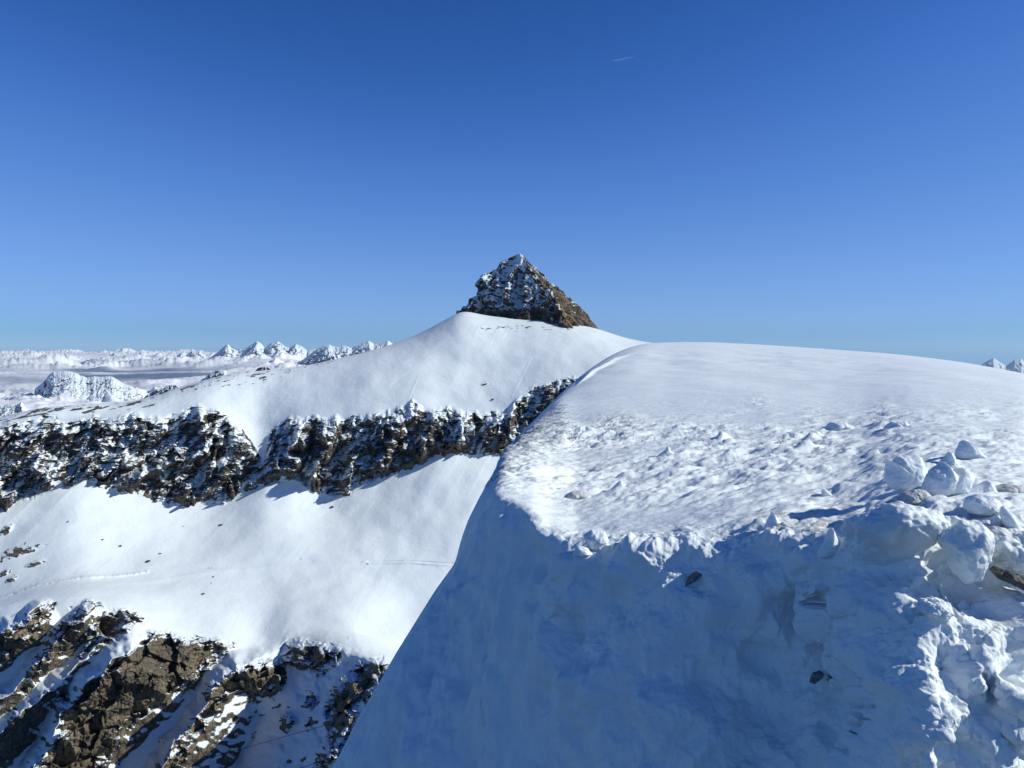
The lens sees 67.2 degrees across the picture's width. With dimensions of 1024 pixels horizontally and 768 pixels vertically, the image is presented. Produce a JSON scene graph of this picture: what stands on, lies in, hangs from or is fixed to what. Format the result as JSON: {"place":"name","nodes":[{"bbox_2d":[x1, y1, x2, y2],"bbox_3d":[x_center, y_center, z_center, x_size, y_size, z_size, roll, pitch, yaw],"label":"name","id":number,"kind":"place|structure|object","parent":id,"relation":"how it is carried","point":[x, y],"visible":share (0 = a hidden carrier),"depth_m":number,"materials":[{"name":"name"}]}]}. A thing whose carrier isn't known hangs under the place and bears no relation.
{"place":"outdoors","nodes":[
{"label":"outdoors","id":0,"kind":"place"},
{"bbox_2d":[0,402,27,416],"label":"mountain","id":1,"kind":"structure","parent":0,"point":[7,409],"depth_m":5163.14,"materials":[{"name":"white snow"}]},
{"bbox_2d":[34,371,142,400],"bbox_3d":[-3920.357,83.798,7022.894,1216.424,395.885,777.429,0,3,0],"label":"mountain","id":2,"kind":"structure","parent":0,"point":[75,386],"depth_m":7079.44,"materials":[{"name":"white snow"}]},
{"bbox_2d":[0,348,303,416],"bbox_3d":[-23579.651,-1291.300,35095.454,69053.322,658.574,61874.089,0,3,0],"label":"cloud","id":3,"kind":"structure","parent":0,"point":[24,373],"depth_m":19196.03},
{"bbox_2d":[144,384,180,397],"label":"mountain","id":4,"kind":"structure","parent":0,"point":[163,390],"depth_m":5579.13,"materials":[{"name":"white snow"}]},
{"bbox_2d":[177,351,207,357],"bbox_3d":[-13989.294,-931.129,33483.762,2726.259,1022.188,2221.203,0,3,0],"label":"mountain","id":5,"kind":"structure","parent":0,"point":[195,353],"depth_m":33868.66,"materials":[{"name":"white snow"}]},
{"bbox_2d":[0,597,395,767],"bbox_3d":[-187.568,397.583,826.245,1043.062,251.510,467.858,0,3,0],"label":"rocky spurs","id":6,"kind":"structure","parent":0,"point":[86,682],"depth_m":878.81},
{"bbox_2d":[201,370,232,380],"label":"mountain","id":7,"kind":"structure","parent":0,"point":[216,373],"depth_m":5180.71,"materials":[{"name":"white snow"}]},
{"bbox_2d":[0,452,502,652],"bbox_3d":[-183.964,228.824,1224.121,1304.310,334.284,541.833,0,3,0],"label":"snow bowl","id":8,"kind":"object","parent":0,"point":[375,564],"visible":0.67,"depth_m":1155.36,"materials":[{"name":"white snow"}]},
{"bbox_2d":[209,341,314,358],"bbox_3d":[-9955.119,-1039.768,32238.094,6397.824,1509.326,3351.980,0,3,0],"label":"mountain","id":9,"kind":"structure","parent":0,"point":[274,349],"depth_m":32696.87,"materials":[{"name":"white snow"}]},
{"bbox_2d":[256,367,270,370],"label":"mountain","id":10,"kind":"structure","parent":0,"point":[262,368],"depth_m":4987.28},
{"bbox_2d":[176,716,357,767],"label":"lift cable","id":11,"kind":"object","parent":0,"point":[274,739],"visible":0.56,"depth_m":549.40,"materials":[{"name":"grey metal"}]},
{"bbox_2d":[0,312,649,507],"bbox_3d":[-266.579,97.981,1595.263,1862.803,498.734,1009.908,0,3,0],"label":"mountain ridge","id":12,"kind":"structure","parent":0,"point":[343,424],"depth_m":1364.26,"materials":[{"name":"white snow"}]},
{"bbox_2d":[294,341,391,364],"bbox_3d":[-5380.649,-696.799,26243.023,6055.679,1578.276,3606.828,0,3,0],"label":"mountain","id":13,"kind":"structure","parent":0,"point":[325,353],"depth_m":26738.27,"materials":[{"name":"white snow"}]},
{"bbox_2d":[0,0,1023,364],"label":"sky","id":14,"kind":"structure","parent":0,"point":[205,175],"materials":[{"name":"blue"}]},
{"bbox_2d":[456,254,597,329],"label":"mountain peak","id":15,"kind":"structure","parent":0,"point":[518,286],"depth_m":1704.52,"materials":[{"name":"stone"}]},
{"bbox_2d":[333,342,1023,767],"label":"snow bank","id":16,"kind":"structure","parent":0,"point":[531,640],"depth_m":5.31,"materials":[{"name":"white snow"}]},
{"bbox_2d":[566,490,591,499],"bbox_3d":[0.621,1.030,7.124,0.249,0.083,0.210,0,3,0],"label":"ice lump","id":17,"kind":"object","parent":16,"relation":"on","point":[577,494],"visible":0.85,"depth_m":7.06,"materials":[{"name":"white snow"}]},
{"bbox_2d":[572,546,592,557],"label":"snow chunk","id":18,"kind":"object","parent":16,"relation":"on","point":[581,551],"visible":1,"depth_m":5.27,"materials":[{"name":"white snow"}]},
{"bbox_2d":[583,529,608,550],"bbox_3d":[0.585,1.091,5.379,0.177,0.150,0.140,0,3,0],"label":"snow chunk","id":19,"kind":"object","parent":16,"relation":"on","point":[598,540],"visible":1,"depth_m":5.33,"materials":[{"name":"white snow"}]},
{"bbox_2d":[610,480,625,489],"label":"snow chunk","id":20,"kind":"object","parent":16,"relation":"on","point":[619,483],"visible":0.47,"depth_m":7.28,"materials":[{"name":"white snow"}]},
{"bbox_2d":[657,446,673,455],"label":"snow chunk","id":21,"kind":"object","parent":16,"relation":"on","point":[667,451],"visible":0.79,"depth_m":8.97,"materials":[{"name":"white snow"}]},
{"bbox_2d":[685,571,701,585],"bbox_3d":[1.166,1.242,4.940,0.119,0.110,0.079,0,3,0],"label":"rock","id":22,"kind":"object","parent":16,"relation":"on","point":[693,577],"visible":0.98,"depth_m":4.91,"materials":[{"name":"stone"}]},
{"bbox_2d":[763,511,780,528],"bbox_3d":[1.695,0.890,4.981,0.142,0.134,0.128,0,3,0],"label":"snow spike","id":23,"kind":"object","parent":16,"relation":"on","point":[772,520],"visible":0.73,"depth_m":4.95,"materials":[{"name":"white snow"}]},
{"bbox_2d":[809,670,823,683],"bbox_3d":[1.728,1.663,4.371,0.080,0.073,0.062,0,3,0],"label":"rock","id":24,"kind":"object","parent":16,"relation":"on","point":[816,676],"visible":1,"depth_m":4.35,"materials":[{"name":"stone"}]},
{"bbox_2d":[821,489,831,496],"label":"snow chunk","id":25,"kind":"object","parent":16,"relation":"on","point":[824,492],"visible":1,"depth_m":5.86,"materials":[{"name":"white snow"}]},
{"bbox_2d":[816,528,839,558],"bbox_3d":[1.806,0.908,4.391,0.136,0.174,0.127,0,3,0],"label":"snow spike","id":26,"kind":"object","parent":16,"relation":"on","point":[829,546],"visible":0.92,"depth_m":4.36,"materials":[{"name":"white snow"}]},
{"bbox_2d":[823,421,853,430],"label":"snow chunk","id":27,"kind":"object","parent":16,"relation":"on","point":[835,426],"visible":0.82,"depth_m":10.07,"materials":[{"name":"white snow"}]},
{"bbox_2d":[841,501,947,565],"bbox_3d":[1.979,0.805,4.043,0.473,0.441,0.523,0,3,0],"label":"snow block","id":28,"kind":"object","parent":16,"relation":"on","point":[889,533],"depth_m":3.87,"materials":[{"name":"white snow"}]},
{"bbox_2d":[883,421,908,428],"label":"snow chunk","id":29,"kind":"object","parent":16,"relation":"on","point":[895,424],"visible":0.59,"depth_m":9.07,"materials":[{"name":"white snow"}]},
{"bbox_2d":[883,454,927,490],"bbox_3d":[2.627,0.598,5.128,0.292,0.256,0.238,0,3,0],"label":"snow chunk","id":30,"kind":"object","parent":16,"relation":"on","point":[904,472],"visible":0.84,"depth_m":5.05,"materials":[{"name":"white snow"}]},
{"bbox_2d":[894,489,930,504],"bbox_3d":[2.390,0.678,4.561,0.242,0.112,0.211,0,3,0],"label":"ice lump","id":31,"kind":"object","parent":16,"relation":"on","point":[914,496],"visible":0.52,"depth_m":4.51,"materials":[{"name":"white snow"}]},
{"bbox_2d":[916,596,954,621],"bbox_3d":[1.984,1.056,3.613,0.153,0.105,0.163,0,3,0],"label":"snow chunk","id":32,"kind":"object","parent":16,"relation":"on","point":[932,607],"visible":1,"depth_m":3.56,"materials":[{"name":"white snow"}]},
{"bbox_2d":[921,461,974,496],"bbox_3d":[2.663,0.587,4.718,0.290,0.225,0.225,0,3,0],"label":"snow chunk","id":33,"kind":"object","parent":16,"relation":"on","point":[944,478],"visible":0.88,"depth_m":4.64,"materials":[{"name":"white snow"}]},
{"bbox_2d":[937,451,960,467],"bbox_3d":[3.281,0.595,5.784,0.184,0.178,0.136,0,3,0],"label":"snow chunk","id":34,"kind":"object","parent":16,"relation":"on","point":[949,459],"visible":0.51,"depth_m":5.74,"materials":[{"name":"white snow"}]},
{"bbox_2d":[937,519,994,583],"bbox_3d":[2.245,0.835,3.836,0.272,0.325,0.219,0,3,0],"label":"snow block","id":35,"kind":"object","parent":16,"relation":"on","point":[967,546],"depth_m":3.76,"materials":[{"name":"white snow"}]},
{"bbox_2d":[954,440,987,459],"bbox_3d":[3.667,0.537,6.159,0.242,0.179,0.203,0,3,0],"label":"snow chunk","id":36,"kind":"object","parent":16,"relation":"on","point":[965,450],"visible":0.8,"depth_m":6.09,"materials":[{"name":"white snow"}]},
{"bbox_2d":[962,494,1002,516],"bbox_3d":[2.550,0.655,4.170,0.195,0.120,0.167,0,3,0],"label":"snow chunk","id":37,"kind":"object","parent":16,"relation":"on","point":[985,505],"visible":0.97,"depth_m":4.12,"materials":[{"name":"white snow"}]},
{"bbox_2d":[969,480,997,492],"bbox_3d":[2.882,0.653,4.748,0.217,0.115,0.136,0,3,0],"label":"snow chunk","id":38,"kind":"object","parent":16,"relation":"on","point":[985,486],"visible":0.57,"depth_m":4.71,"materials":[{"name":"white snow"}]},
{"bbox_2d":[981,522,1023,572],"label":"snow block","id":39,"kind":"object","parent":16,"relation":"on","point":[1008,553],"depth_m":3.92,"materials":[{"name":"white snow"}]},
{"bbox_2d":[989,566,1023,590],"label":"rock","id":40,"kind":"object","parent":16,"relation":"on","point":[1014,579],"visible":1,"depth_m":3.74,"materials":[{"name":"stone"}]},
{"bbox_2d":[995,484,1023,492],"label":"ice lump","id":41,"kind":"object","parent":16,"relation":"on","point":[1008,488],"visible":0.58,"depth_m":4.70,"materials":[{"name":"white snow"}]},
{"bbox_2d":[999,506,1023,530],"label":"snow chunk","id":42,"kind":"object","parent":16,"relation":"on","point":[1008,519],"visible":0.69,"depth_m":4.02,"materials":[{"name":"white snow"}]},
{"bbox_2d":[982,358,1023,372],"bbox_3d":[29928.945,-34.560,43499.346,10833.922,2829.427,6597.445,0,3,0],"label":"mountain","id":43,"kind":"structure","parent":0,"point":[1016,365],"depth_m":44647.00,"materials":[{"name":"white snow"}]}
]}

